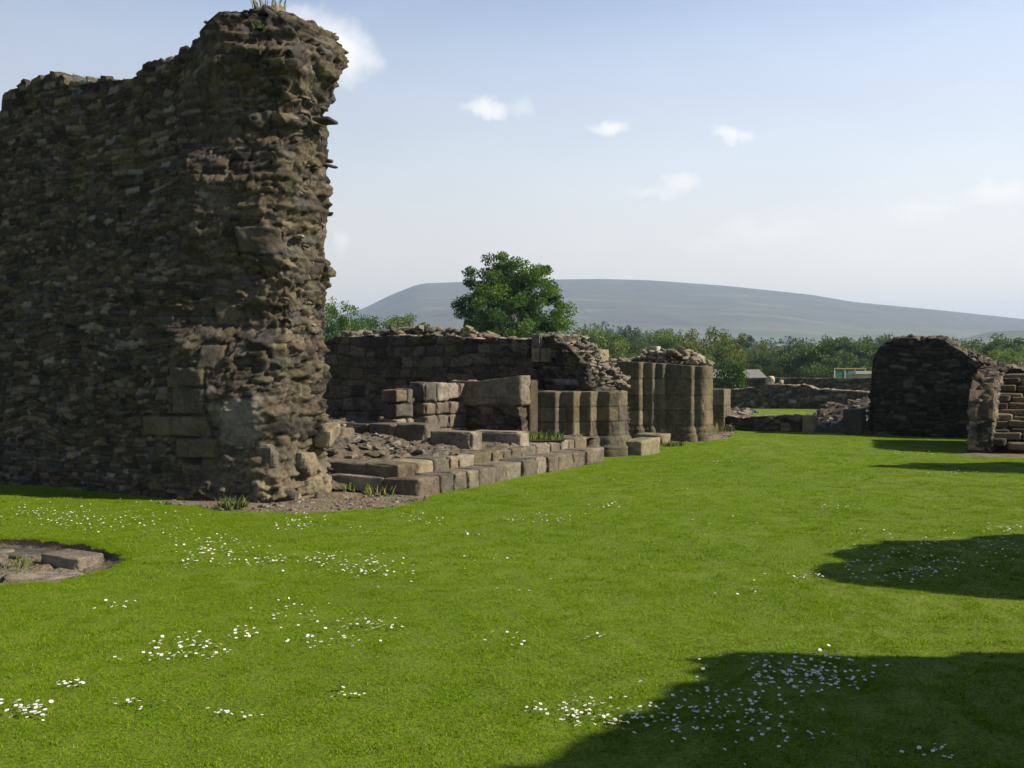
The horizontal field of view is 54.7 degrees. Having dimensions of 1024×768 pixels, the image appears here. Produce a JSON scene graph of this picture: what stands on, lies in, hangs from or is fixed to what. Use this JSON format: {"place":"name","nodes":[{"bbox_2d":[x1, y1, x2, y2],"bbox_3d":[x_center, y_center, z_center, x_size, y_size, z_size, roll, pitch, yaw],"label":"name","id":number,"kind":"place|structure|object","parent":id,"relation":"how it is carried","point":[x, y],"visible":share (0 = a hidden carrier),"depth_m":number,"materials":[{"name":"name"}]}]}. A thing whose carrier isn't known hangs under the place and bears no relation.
{"place":"outdoors","nodes":[
{"label":"outdoors","id":0,"kind":"place"},
{"bbox_2d":[0,542,127,584],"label":"pit floor","id":1,"kind":"structure","parent":0,"point":[106,564],"depth_m":8.39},
{"bbox_2d":[0,549,14,562],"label":"flagstone","id":2,"kind":"object","parent":1,"relation":"on","point":[4,556],"visible":0.7,"depth_m":8.91,"materials":[{"name":"grey stone"}]},
{"bbox_2d":[0,567,18,578],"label":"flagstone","id":3,"kind":"object","parent":1,"relation":"on","point":[5,570],"visible":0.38,"depth_m":8.24,"materials":[{"name":"grey stone"}]},
{"bbox_2d":[0,565,31,581],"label":"pit weed","id":4,"kind":"object","parent":1,"relation":"on","point":[17,571],"visible":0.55,"depth_m":8.12,"materials":[{"name":"green plant"}]},
{"bbox_2d":[0,558,37,570],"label":"pit weed","id":5,"kind":"object","parent":1,"relation":"on","point":[16,567],"visible":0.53,"depth_m":8.39,"materials":[{"name":"green plant"}]},
{"bbox_2d":[9,556,39,566],"bbox_3d":[-4.194,1.547,8.591,0.382,0.130,0.403,0,1,0],"label":"pit weed","id":6,"kind":"object","parent":1,"relation":"on","point":[22,560],"visible":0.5,"depth_m":8.56,"materials":[{"name":"green plant"}]},
{"bbox_2d":[0,547,49,559],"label":"flagstone","id":7,"kind":"object","parent":1,"relation":"on","point":[19,552],"visible":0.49,"depth_m":9.02,"materials":[{"name":"grey stone"}]},
{"bbox_2d":[3,570,56,581],"bbox_3d":[-3.912,1.585,8.111,0.436,0.088,0.289,0,1,-22],"label":"flagstone","id":8,"kind":"object","parent":1,"relation":"on","point":[28,575],"visible":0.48,"depth_m":8.04,"materials":[{"name":"grey stone"}]},
{"bbox_2d":[40,572,84,579],"bbox_3d":[-3.688,1.585,8.044,0.365,0.075,0.237,-1,1,-39],"label":"flagstone","id":9,"kind":"object","parent":1,"relation":"on","point":[53,576],"visible":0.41,"depth_m":8.01,"materials":[{"name":"grey stone"}]},
{"bbox_2d":[0,538,129,559],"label":"pit edge","id":10,"kind":"object","parent":1,"relation":"on","point":[36,542],"visible":0.27,"depth_m":9.18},
{"bbox_2d":[41,549,104,571],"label":"paving slab","id":11,"kind":"structure","parent":1,"relation":"on","point":[77,560],"depth_m":8.43,"materials":[{"name":"grey stone"}]},
{"bbox_2d":[0,431,736,581],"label":"scattered gravel","id":12,"kind":"structure","parent":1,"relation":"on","point":[280,504],"depth_m":11.51,"materials":[{"name":"grey gravel"}]},
{"bbox_2d":[377,416,387,422],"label":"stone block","id":13,"kind":"structure","parent":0,"point":[380,418],"depth_m":17.38,"materials":[{"name":"grey stone"}]},
{"bbox_2d":[323,415,629,494],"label":"rubble paving","id":14,"kind":"structure","parent":0,"point":[345,450],"depth_m":14.50,"materials":[{"name":"grey stone"}]},
{"bbox_2d":[339,426,354,438],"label":"stone block","id":15,"kind":"structure","parent":14,"relation":"on","point":[348,432],"depth_m":15.00,"materials":[{"name":"beige stone"}]},
{"bbox_2d":[327,421,439,440],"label":"foundation wall","id":16,"kind":"structure","parent":14,"relation":"on","point":[413,430],"depth_m":15.50,"materials":[{"name":"grey stone"}]},
{"bbox_2d":[326,433,443,459],"bbox_3d":[-2.336,0.971,14.575,2.739,0.443,2.051,1,1,29],"label":"paving rubble","id":17,"kind":"object","parent":14,"relation":"on","point":[379,451],"visible":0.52,"depth_m":14.14,"materials":[{"name":"grey stone"}]},
{"bbox_2d":[381,375,530,432],"bbox_3d":[-1.008,0.434,16.759,1.526,1.154,2.532,1,1,41],"label":"broken chapel corner","id":18,"kind":"object","parent":14,"relation":"on","point":[492,404],"visible":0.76,"depth_m":17.10,"materials":[{"name":"grey stone"}]},
{"bbox_2d":[430,430,481,449],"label":"stone block","id":19,"kind":"structure","parent":14,"relation":"on","point":[470,440],"depth_m":14.70,"materials":[{"name":"grey stone"}]},
{"bbox_2d":[475,430,528,445],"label":"stone block","id":20,"kind":"structure","parent":14,"relation":"on","point":[520,438],"depth_m":15.59,"materials":[{"name":"grey stone"}]},
{"bbox_2d":[525,380,537,435],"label":"stone block","id":21,"kind":"structure","parent":14,"relation":"on","point":[531,418],"depth_m":17.36,"materials":[{"name":"grey stone"}]},
{"bbox_2d":[524,429,565,440],"bbox_3d":[0.424,0.847,16.613,1.000,0.153,0.993,0,1,0],"label":"grass tuft","id":22,"kind":"object","parent":14,"relation":"on","point":[540,436],"visible":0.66,"depth_m":16.42,"materials":[{"name":"green plant"}]},
{"bbox_2d":[0,408,1023,767],"bbox_3d":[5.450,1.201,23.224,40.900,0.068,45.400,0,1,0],"label":"lawn","id":23,"kind":"structure","parent":0,"point":[512,678],"depth_m":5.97,"materials":[{"name":"green plant"}]},
{"bbox_2d":[0,5,348,502],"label":"ruined wall","id":24,"kind":"structure","parent":23,"relation":"on","point":[167,271],"depth_m":12.07,"materials":[{"name":"stone"}]},
{"bbox_2d":[251,20,264,31],"bbox_3d":[-2.837,-4.010,11.074,0.155,0.097,0.157,0,1,-25],"label":"grass tuft","id":25,"kind":"object","parent":24,"relation":"on","point":[259,28],"visible":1,"depth_m":11.06,"materials":[{"name":"green plant"}]},
{"bbox_2d":[251,0,287,9],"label":"grass tuft","id":26,"kind":"object","parent":24,"relation":"on","point":[255,5],"visible":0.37,"depth_m":11.76,"materials":[{"name":"green plant"}]},
{"bbox_2d":[159,490,423,512],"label":"bare earth","id":27,"kind":"structure","parent":23,"relation":"on","point":[385,501],"depth_m":11.56,"materials":[{"name":"brown soil"}]},
{"bbox_2d":[215,494,250,509],"bbox_3d":[-3.164,1.344,11.233,0.435,0.184,0.402,0,1,-16],"label":"grass tuft","id":28,"kind":"object","parent":27,"relation":"on","point":[225,505],"visible":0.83,"depth_m":11.20,"materials":[{"name":"green plant"}]},
{"bbox_2d":[251,496,260,502],"bbox_3d":[-3.030,1.366,11.733,0.142,0.115,0.171,0,1,9],"label":"boulder","id":29,"kind":"object","parent":27,"relation":"on","point":[255,499],"visible":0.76,"depth_m":11.66,"materials":[{"name":"grey stone"}]},
{"bbox_2d":[270,488,298,500],"bbox_3d":[-2.770,1.320,11.894,0.404,0.199,0.334,0,1,0],"label":"boulder","id":30,"kind":"object","parent":27,"relation":"on","point":[292,493],"visible":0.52,"depth_m":11.75,"materials":[{"name":"beige stone"}]},
{"bbox_2d":[315,491,328,498],"bbox_3d":[-2.314,1.355,12.051,0.164,0.120,0.140,0,1,-21],"label":"boulder","id":31,"kind":"object","parent":27,"relation":"on","point":[322,494],"visible":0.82,"depth_m":11.99,"materials":[{"name":"beige stone"}]},
{"bbox_2d":[332,483,350,491],"bbox_3d":[-2.213,1.332,12.805,0.295,0.124,0.349,-1,1,-31],"label":"boulder","id":32,"kind":"object","parent":27,"relation":"on","point":[337,485],"visible":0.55,"depth_m":12.68,"materials":[{"name":"beige stone"}]},
{"bbox_2d":[340,482,374,492],"bbox_3d":[-1.947,1.321,12.577,0.498,0.185,0.447,0,1,26],"label":"grass tuft","id":33,"kind":"object","parent":27,"relation":"on","point":[351,488],"visible":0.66,"depth_m":12.50,"materials":[{"name":"green plant"}]},
{"bbox_2d":[364,484,395,496],"bbox_3d":[-1.633,1.331,12.270,0.454,0.174,0.486,0,1,0],"label":"grass tuft","id":34,"kind":"object","parent":27,"relation":"on","point":[385,492],"visible":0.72,"depth_m":12.28,"materials":[{"name":"green plant"}]},
{"bbox_2d":[324,437,603,496],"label":"stone steps","id":35,"kind":"structure","parent":23,"relation":"on","point":[421,476],"depth_m":13.38,"materials":[{"name":"beige stone"}]},
{"bbox_2d":[322,325,630,434],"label":"chapel wall","id":36,"kind":"structure","parent":23,"relation":"on","point":[367,367],"depth_m":19.63,"materials":[{"name":"stone"}]},
{"bbox_2d":[462,328,478,336],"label":"grass tuft","id":37,"kind":"object","parent":36,"relation":"on","point":[469,332],"visible":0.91,"depth_m":19.47,"materials":[{"name":"green plant"}]},
{"bbox_2d":[0,450,1021,719],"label":"daisies","id":38,"kind":"object","parent":23,"relation":"on","point":[36,710],"visible":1,"depth_m":5.75,"materials":[{"name":"white plant"}]},
{"bbox_2d":[537,390,659,456],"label":"clustered pier","id":39,"kind":"structure","parent":23,"relation":"on","point":[601,417],"depth_m":17.73,"materials":[{"name":"stone"}]},
{"bbox_2d":[608,346,716,443],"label":"shafted pier","id":40,"kind":"structure","parent":23,"relation":"on","point":[669,395],"depth_m":21.44,"materials":[{"name":"stone"}]},
{"bbox_2d":[660,440,684,446],"bbox_3d":[3.281,1.216,20.310,0.623,0.129,0.687,0,1,0],"label":"grass tuft","id":41,"kind":"object","parent":23,"relation":"on","point":[670,444],"visible":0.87,"depth_m":20.20,"materials":[{"name":"green plant"}]},
{"bbox_2d":[671,431,735,442],"bbox_3d":[4.063,1.197,22.988,2.151,0.053,4.598,1,1,31],"label":"gravel edge","id":42,"kind":"object","parent":23,"relation":"on","point":[719,436],"visible":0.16,"depth_m":22.95,"materials":[{"name":"gravel"}]},
{"bbox_2d":[714,422,732,431],"bbox_3d":[5.045,1.058,24.364,0.933,0.305,0.883,-1,1,-44],"label":"grass tuft","id":43,"kind":"object","parent":23,"relation":"on","point":[721,429],"visible":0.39,"depth_m":24.30,"materials":[{"name":"green plant"}]},
{"bbox_2d":[712,388,735,430],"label":"block pier","id":44,"kind":"structure","parent":23,"relation":"on","point":[721,409],"depth_m":24.97,"materials":[{"name":"stone"}]},
{"bbox_2d":[713,358,748,388],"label":"garden bush","id":45,"kind":"object","parent":23,"relation":"on","point":[737,378],"visible":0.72,"depth_m":42.76,"materials":[{"name":"green plant"}]},
{"bbox_2d":[731,407,759,415],"bbox_3d":[7.155,0.955,33.007,1.550,0.331,3.352,1,1,30],"label":"footing","id":46,"kind":"object","parent":23,"relation":"on","point":[741,411],"visible":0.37,"depth_m":33.02,"materials":[{"name":"beige stone"}]},
{"bbox_2d":[726,414,817,432],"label":"wall","id":47,"kind":"structure","parent":23,"relation":"on","point":[787,423],"depth_m":24.42,"materials":[{"name":"grey stone"}]},
{"bbox_2d":[730,383,869,408],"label":"cross wall","id":48,"kind":"structure","parent":23,"relation":"on","point":[786,396],"depth_m":37.90,"materials":[{"name":"grey stone"}]},
{"bbox_2d":[765,376,774,383],"bbox_3d":[10.048,-0.137,38.584,0.363,0.348,0.272,1,1,30],"label":"upright stone","id":49,"kind":"object","parent":48,"relation":"on","point":[770,380],"visible":0.98,"depth_m":38.48,"materials":[{"name":"beige stone"}]},
{"bbox_2d":[800,396,892,435],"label":"rubble bank","id":50,"kind":"structure","parent":23,"relation":"on","point":[830,417],"depth_m":25.56,"materials":[{"name":"grey stone"}]},
{"bbox_2d":[843,408,865,434],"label":"stone block","id":51,"kind":"structure","parent":23,"relation":"on","point":[854,421],"depth_m":23.40,"materials":[{"name":"grey stone"}]},
{"bbox_2d":[866,334,1023,437],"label":"gable wall","id":52,"kind":"structure","parent":23,"relation":"on","point":[920,387],"depth_m":22.93,"materials":[{"name":"stone"}]},
{"bbox_2d":[953,453,1023,458],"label":"footpath","id":53,"kind":"structure","parent":23,"relation":"on","point":[1003,455],"depth_m":18.05,"materials":[{"name":"beige gravel"}]},
{"bbox_2d":[966,362,1023,452],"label":"ruined stair","id":54,"kind":"object","parent":23,"relation":"on","point":[995,387],"visible":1,"depth_m":18.87,"materials":[{"name":"stone"}]},
{"bbox_2d":[0,0,1023,318],"label":"sky","id":55,"kind":"structure","parent":0,"point":[861,151],"materials":[{"name":"blue"}]},
{"bbox_2d":[323,279,1023,348],"bbox_3d":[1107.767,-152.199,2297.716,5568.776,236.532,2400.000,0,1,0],"label":"hill","id":56,"kind":"structure","parent":0,"point":[676,307],"depth_m":2104.08,"materials":[{"name":"grey"}]},
{"bbox_2d":[958,330,1023,353],"bbox_3d":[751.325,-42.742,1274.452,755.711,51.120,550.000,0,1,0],"label":"hill","id":57,"kind":"structure","parent":0,"point":[1015,334],"depth_m":1223.47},
{"bbox_3d":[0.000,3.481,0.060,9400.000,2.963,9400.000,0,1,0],"label":"ground","id":58,"kind":"structure","parent":0,"visible":0},
{"bbox_2d":[322,296,372,340],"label":"bushy tree","id":59,"kind":"object","parent":58,"relation":"on","point":[331,313],"visible":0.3,"depth_m":59.70,"materials":[{"name":"green plant"}]},
{"bbox_2d":[328,317,379,337],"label":"broad tree","id":60,"kind":"object","parent":58,"relation":"on","point":[355,326],"visible":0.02,"depth_m":90.01,"materials":[{"name":"green plant"}]},
{"bbox_2d":[349,314,417,330],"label":"distant tree","id":61,"kind":"object","parent":58,"relation":"on","point":[375,325],"visible":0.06,"depth_m":118.31,"materials":[{"name":"green plant"}]},
{"bbox_2d":[382,313,429,328],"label":"feathery tree","id":62,"kind":"object","parent":58,"relation":"on","point":[404,322],"visible":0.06,"depth_m":74.42,"materials":[{"name":"green plant"}]},
{"bbox_2d":[449,251,577,337],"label":"round tree","id":63,"kind":"object","parent":58,"relation":"on","point":[495,296],"visible":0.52,"depth_m":44.70,"materials":[{"name":"green plant"}]},
{"bbox_2d":[573,327,639,358],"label":"pale tree","id":64,"kind":"object","parent":58,"relation":"on","point":[603,338],"visible":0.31,"depth_m":103.69,"materials":[{"name":"green plant"}]},
{"bbox_2d":[611,325,641,356],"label":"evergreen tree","id":65,"kind":"object","parent":58,"relation":"on","point":[628,332],"visible":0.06,"depth_m":134.24,"materials":[{"name":"green plant"}]},
{"bbox_2d":[612,335,650,358],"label":"dark tree","id":66,"kind":"object","parent":58,"relation":"on","point":[642,344],"visible":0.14,"depth_m":104.86,"materials":[{"name":"green plant"}]},
{"bbox_2d":[629,345,656,361],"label":"broad tree","id":67,"kind":"object","parent":58,"relation":"on","point":[640,349],"visible":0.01,"depth_m":94.70,"materials":[{"name":"green plant"}]},
{"bbox_2d":[644,328,673,346],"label":"pale tree","id":68,"kind":"object","parent":58,"relation":"on","point":[649,339],"visible":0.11,"depth_m":139.53,"materials":[{"name":"green plant"}]},
{"bbox_2d":[647,333,694,350],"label":"pale tree","id":69,"kind":"object","parent":58,"relation":"on","point":[663,343],"visible":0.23,"depth_m":113.51,"materials":[{"name":"green plant"}]},
{"bbox_2d":[703,355,715,364],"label":"pale tree","id":70,"kind":"object","parent":58,"relation":"on","point":[710,358],"visible":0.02,"depth_m":77.47,"materials":[{"name":"green plant"}]},
{"bbox_2d":[677,326,753,368],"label":"broad tree","id":71,"kind":"object","parent":58,"relation":"on","point":[727,351],"visible":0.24,"depth_m":84.53,"materials":[{"name":"green plant"}]},
{"bbox_2d":[713,369,766,377],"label":"shed","id":72,"kind":"structure","parent":58,"relation":"on","point":[755,373],"depth_m":66.51,"materials":[{"name":"stone"}]},
{"bbox_2d":[720,333,763,360],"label":"dark tree","id":73,"kind":"object","parent":58,"relation":"on","point":[746,346],"visible":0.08,"depth_m":128.88,"materials":[{"name":"green plant"}]},
{"bbox_2d":[718,350,775,373],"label":"dark tree","id":74,"kind":"object","parent":58,"relation":"on","point":[748,363],"visible":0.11,"depth_m":108.91,"materials":[{"name":"green plant"}]},
{"bbox_2d":[497,321,1021,368],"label":"distant woods","id":75,"kind":"object","parent":58,"relation":"on","point":[646,334],"visible":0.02,"depth_m":449.22,"materials":[{"name":"green plant"}]},
{"bbox_2d":[747,340,785,364],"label":"broad tree","id":76,"kind":"object","parent":58,"relation":"on","point":[765,348],"visible":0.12,"depth_m":124.67,"materials":[{"name":"green plant"}]},
{"bbox_2d":[754,351,794,377],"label":"dark tree","id":77,"kind":"object","parent":58,"relation":"on","point":[765,361],"visible":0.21,"depth_m":83.87,"materials":[{"name":"green plant"}]},
{"bbox_2d":[764,346,799,374],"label":"evergreen tree","id":78,"kind":"object","parent":58,"relation":"on","point":[787,349],"visible":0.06,"depth_m":99.45,"materials":[{"name":"green plant"}]},
{"bbox_2d":[713,377,870,390],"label":"boundary wall","id":79,"kind":"structure","parent":58,"relation":"on","point":[855,384],"depth_m":42.78,"materials":[{"name":"grey stone"}]},
{"bbox_2d":[777,337,857,377],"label":"dark tree","id":80,"kind":"object","parent":58,"relation":"on","point":[803,360],"visible":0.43,"depth_m":79.03,"materials":[{"name":"green plant"}]},
{"bbox_2d":[814,333,852,366],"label":"dark tree","id":81,"kind":"object","parent":58,"relation":"on","point":[844,338],"visible":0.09,"depth_m":119.25,"materials":[{"name":"green plant"}]},
{"bbox_2d":[820,335,876,374],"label":"dark tree","id":82,"kind":"object","parent":58,"relation":"on","point":[864,354],"visible":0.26,"depth_m":109.15,"materials":[{"name":"green plant"}]},
{"bbox_2d":[834,368,865,377],"bbox_3d":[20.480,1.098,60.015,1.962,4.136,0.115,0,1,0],"label":"panel fence","id":83,"kind":"object","parent":58,"relation":"on","point":[841,373],"visible":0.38,"depth_m":59.98,"materials":[{"name":"paint"}]},
{"bbox_2d":[848,371,871,377],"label":"pale kiosk","id":84,"kind":"object","parent":58,"relation":"on","point":[860,372],"visible":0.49,"depth_m":57.00,"materials":[{"name":"paint"}]},
{"bbox_2d":[843,338,884,370],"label":"dark tree","id":85,"kind":"object","parent":58,"relation":"on","point":[874,346],"visible":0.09,"depth_m":128.85,"materials":[{"name":"green plant"}]},
{"bbox_2d":[861,335,886,345],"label":"broad tree","id":86,"kind":"object","parent":58,"relation":"on","point":[868,338],"depth_m":140.67,"materials":[{"name":"green plant"}]},
{"bbox_2d":[875,333,909,345],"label":"dark tree","id":87,"kind":"object","parent":58,"relation":"on","point":[886,337],"visible":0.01,"depth_m":130.63,"materials":[{"name":"green plant"}]},
{"bbox_2d":[950,337,981,349],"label":"broad tree","id":88,"kind":"object","parent":58,"relation":"on","point":[961,342],"visible":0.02,"depth_m":129.76,"materials":[{"name":"green plant"}]},
{"bbox_2d":[960,337,1023,360],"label":"dark tree","id":89,"kind":"object","parent":58,"relation":"on","point":[994,345],"visible":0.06,"depth_m":94.82,"materials":[{"name":"green plant"}]},
{"bbox_2d":[981,332,1023,352],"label":"dark tree","id":90,"kind":"object","parent":58,"relation":"on","point":[1009,344],"visible":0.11,"depth_m":124.10,"materials":[{"name":"green plant"}]},
{"bbox_2d":[984,348,1023,365],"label":"pale tree","id":91,"kind":"object","parent":58,"relation":"on","point":[1007,357],"visible":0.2,"depth_m":81.69,"materials":[{"name":"green plant"}]},
{"bbox_2d":[1011,343,1023,352],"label":"dark tree","id":92,"kind":"object","parent":58,"relation":"on","point":[1019,348],"visible":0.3,"depth_m":120.10,"materials":[{"name":"green plant"}]}
]}

